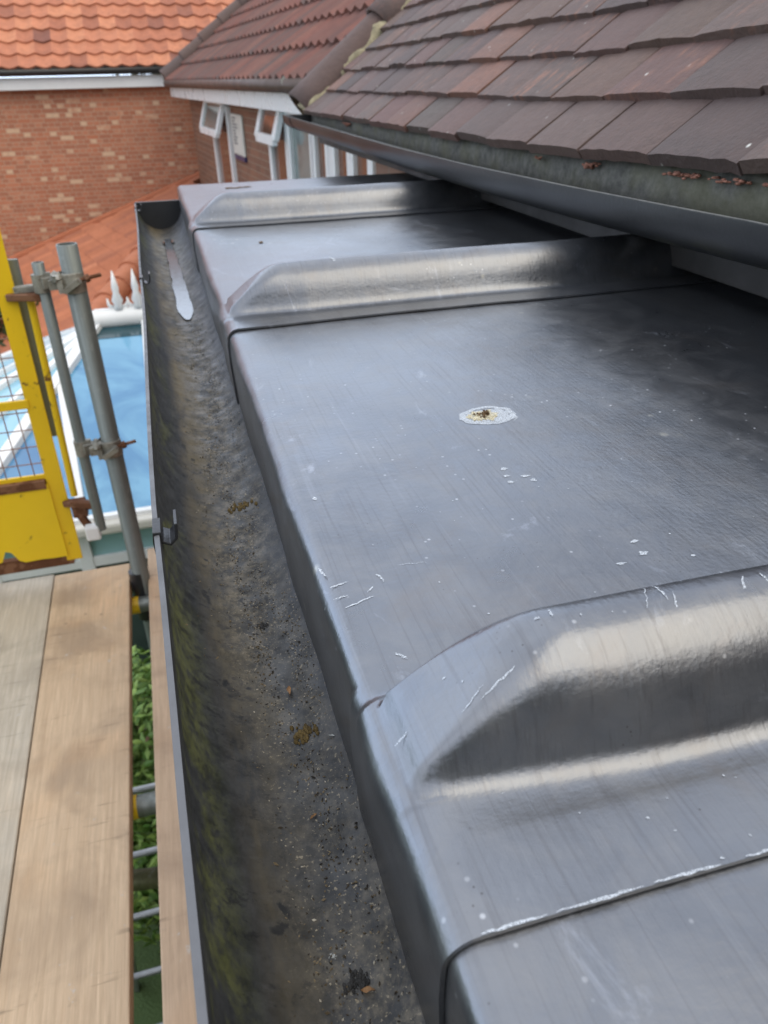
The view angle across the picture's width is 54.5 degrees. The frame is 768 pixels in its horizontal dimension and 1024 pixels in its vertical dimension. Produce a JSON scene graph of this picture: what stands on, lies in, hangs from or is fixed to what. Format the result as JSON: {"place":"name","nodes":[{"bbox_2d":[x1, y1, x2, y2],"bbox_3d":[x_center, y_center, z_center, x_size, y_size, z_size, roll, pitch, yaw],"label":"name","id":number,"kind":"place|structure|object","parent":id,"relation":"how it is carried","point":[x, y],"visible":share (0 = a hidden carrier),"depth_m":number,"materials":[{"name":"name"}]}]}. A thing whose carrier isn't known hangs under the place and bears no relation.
{"place":"outdoors","nodes":[
{"label":"outdoors","id":0,"kind":"place"},
{"bbox_2d":[0,258,38,346],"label":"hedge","id":1,"kind":"object","parent":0,"point":[3,329],"visible":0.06,"depth_m":9.96,"materials":[{"name":"green plant"}]},
{"bbox_2d":[0,74,147,77],"label":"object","id":2,"kind":"structure","parent":0,"point":[119,74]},
{"bbox_2d":[133,759,162,1023],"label":"ground","id":3,"kind":"structure","parent":0,"point":[148,1007],"depth_m":4.24,"materials":[{"name":"green plant"}]},
{"bbox_2d":[0,269,153,756],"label":"conservatory","id":4,"kind":"object","parent":3,"relation":"on","point":[119,329],"visible":0.23,"depth_m":5.16,"materials":[{"name":"white plastic"}]},
{"bbox_2d":[4,552,14,558],"bbox_3d":[-2.175,0.247,4.665,0.488,0.220,0.012,-9,31,-13],"label":"window pane","id":5,"kind":"structure","parent":4,"relation":"in","point":[7,555],"depth_m":4.62,"materials":[{"name":"teal glass"}]},
{"bbox_2d":[4,569,81,582],"bbox_3d":[-2.170,0.445,4.782,0.488,0.160,0.012,-9,31,-13],"label":"window pane","id":6,"kind":"structure","parent":4,"relation":"in","point":[78,570],"depth_m":4.77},
{"bbox_2d":[0,538,153,582],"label":"window frame","id":7,"kind":"structure","parent":4,"relation":"in","point":[88,562],"depth_m":4.74,"materials":[{"name":"white plastic"}]},
{"bbox_2d":[90,528,152,555],"bbox_3d":[-1.641,0.160,4.790,0.488,0.220,0.012,-9,31,-13],"label":"window pane","id":8,"kind":"structure","parent":4,"relation":"in","point":[109,543],"depth_m":4.78,"materials":[{"name":"teal glass"}]},
{"bbox_2d":[96,558,147,568],"bbox_3d":[-1.636,0.358,4.906,0.488,0.160,0.012,-9,31,-13],"label":"window pane","id":9,"kind":"structure","parent":4,"relation":"in","point":[127,562],"depth_m":4.85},
{"bbox_2d":[132,591,150,671],"bbox_3d":[-1.624,0.863,5.203,0.488,0.890,0.012,-9,31,-13],"label":"window pane","id":10,"kind":"structure","parent":4,"relation":"in","point":[139,638],"depth_m":5.17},
{"bbox_2d":[30,242,158,891],"bbox_3d":[-0.851,1.758,1.752,1.600,4.112,2.916,-9,31,-13],"label":"scaffold","id":11,"kind":"object","parent":3,"relation":"on","point":[70,279],"visible":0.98,"depth_m":1.92,"materials":[{"name":"metal"}]},
{"bbox_2d":[0,575,54,969],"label":"scaffold board","id":12,"kind":"object","parent":11,"relation":"on","point":[25,606],"visible":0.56,"depth_m":1.82,"materials":[{"name":"beige wood"}]},
{"bbox_2d":[0,232,101,574],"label":"safety gate","id":13,"kind":"structure","parent":11,"relation":"attached to","point":[37,528],"depth_m":2.06,"materials":[{"name":"yellow paint"}]},
{"bbox_2d":[0,564,133,1023],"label":"scaffold board","id":14,"kind":"object","parent":11,"relation":"on","point":[68,954],"visible":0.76,"depth_m":1.49,"materials":[{"name":"brown wood"}]},
{"bbox_2d":[147,548,196,1023],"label":"scaffold board","id":15,"kind":"object","parent":11,"relation":"on","point":[178,1001],"visible":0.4,"depth_m":1.44,"materials":[{"name":"brown wood"}]},
{"bbox_2d":[0,0,233,353],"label":"brick house","id":16,"kind":"structure","parent":3,"relation":"on","point":[86,162],"depth_m":12.54,"materials":[{"name":"red brick"}]},
{"bbox_2d":[132,645,156,867],"bbox_3d":[-1.375,1.519,4.377,1.480,1.891,1.200,-9,31,-13],"label":"shrub","id":17,"kind":"object","parent":3,"relation":"on","point":[142,709],"visible":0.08,"depth_m":3.86,"materials":[{"name":"green plant"}]},
{"bbox_2d":[133,816,160,952],"bbox_3d":[-1.306,2.011,4.277,1.029,1.144,1.065,19,36,31],"label":"shrub","id":18,"kind":"object","parent":3,"relation":"on","point":[143,900],"visible":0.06,"depth_m":3.92,"materials":[{"name":"green plant"}]},
{"bbox_2d":[133,782,162,1023],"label":"step ladder","id":19,"kind":"object","parent":3,"relation":"on","point":[148,912],"visible":0.22,"depth_m":3.03,"materials":[{"name":"metal"}]},
{"bbox_2d":[159,0,375,183],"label":"brick house","id":20,"kind":"structure","parent":3,"relation":"on","point":[235,72],"depth_m":7.55,"materials":[{"name":"red brick"}]},
{"bbox_2d":[213,104,237,182],"bbox_3d":[-2.103,-4.236,10.199,0.060,2.445,1.294,-12,32,-17],"label":"window","id":21,"kind":"structure","parent":20,"relation":"in","point":[224,145],"depth_m":9.78,"materials":[{"name":"white plastic"}]},
{"bbox_2d":[268,113,289,179],"bbox_3d":[-0.968,-2.744,7.542,0.060,2.516,0.812,-12,32,-17],"label":"window","id":22,"kind":"structure","parent":20,"relation":"in","point":[278,155],"depth_m":7.23,"materials":[{"name":"white plastic"}]},
{"bbox_2d":[284,112,313,178],"bbox_3d":[-0.684,-2.349,6.892,0.060,2.483,0.878,-12,32,-17],"label":"window","id":23,"kind":"structure","parent":20,"relation":"in","point":[299,143],"depth_m":6.58,"materials":[{"name":"white plastic"}]},
{"bbox_2d":[310,134,331,177],"bbox_3d":[-0.451,-2.022,6.359,0.060,2.450,0.578,-12,32,-17],"label":"window","id":24,"kind":"structure","parent":20,"relation":"in","point":[322,167],"depth_m":6.00,"materials":[{"name":"white plastic"}]},
{"bbox_2d":[330,147,350,176],"bbox_3d":[-0.274,-1.769,5.958,0.060,2.412,0.514,-12,32,-17],"label":"window","id":25,"kind":"structure","parent":20,"relation":"in","point":[338,158],"depth_m":5.58,"materials":[{"name":"white plastic"}]},
{"bbox_2d":[348,153,375,175],"bbox_3d":[-0.117,-1.546,5.604,0.060,2.380,0.517,-12,32,-17],"label":"window","id":26,"kind":"structure","parent":20,"relation":"in","point":[358,165],"depth_m":5.19,"materials":[{"name":"white plastic"}]},
{"bbox_2d":[134,0,767,1023],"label":"house","id":27,"kind":"structure","parent":0,"point":[486,350],"depth_m":0.49,"materials":[{"name":"metal"}]},
{"bbox_2d":[164,239,192,319],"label":"rain water","id":28,"kind":"structure","parent":27,"relation":"on","point":[184,305],"depth_m":1.40,"materials":[{"name":"clear liquid"}]},
{"bbox_2d":[227,499,257,513],"bbox_3d":[-0.129,-0.006,0.675,0.028,0.008,0.020,-9,31,-13],"label":"moss clump","id":29,"kind":"object","parent":27,"relation":"on","point":[241,506],"visible":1,"depth_m":0.67,"materials":[{"name":"brown plant"}]},
{"bbox_2d":[256,622,268,629],"bbox_3d":[-0.087,0.081,0.529,0.011,0.002,0.009,-9,31,-13],"label":"dirt lump","id":30,"kind":"object","parent":27,"relation":"on","point":[262,627],"visible":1,"depth_m":0.53,"materials":[{"name":"black soil"}]},
{"bbox_2d":[165,277,409,1023],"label":"roof grit","id":31,"kind":"object","parent":27,"relation":"on","point":[336,947],"visible":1,"depth_m":0.44,"materials":[{"name":"grey gravel"}]},
{"bbox_2d":[290,722,318,744],"bbox_3d":[-0.047,0.130,0.441,0.016,0.005,0.017,-9,31,-13],"label":"moss clump","id":32,"kind":"object","parent":27,"relation":"on","point":[300,733],"visible":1,"depth_m":0.44,"materials":[{"name":"brown plant"}]},
{"bbox_2d":[342,968,369,994],"bbox_3d":[-0.012,0.202,0.320,0.012,0.002,0.010,-9,31,-13],"label":"dirt lump","id":33,"kind":"object","parent":27,"relation":"on","point":[362,982],"visible":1,"depth_m":0.32,"materials":[{"name":"black soil"}]},
{"bbox_2d":[361,986,374,992],"bbox_3d":[-0.007,0.203,0.316,0.006,0.002,0.003,-9,31,-13],"label":"dead leaf","id":34,"kind":"object","parent":27,"relation":"on","point":[366,989],"visible":1,"depth_m":0.32,"materials":[{"name":"brown plant"}]}
]}

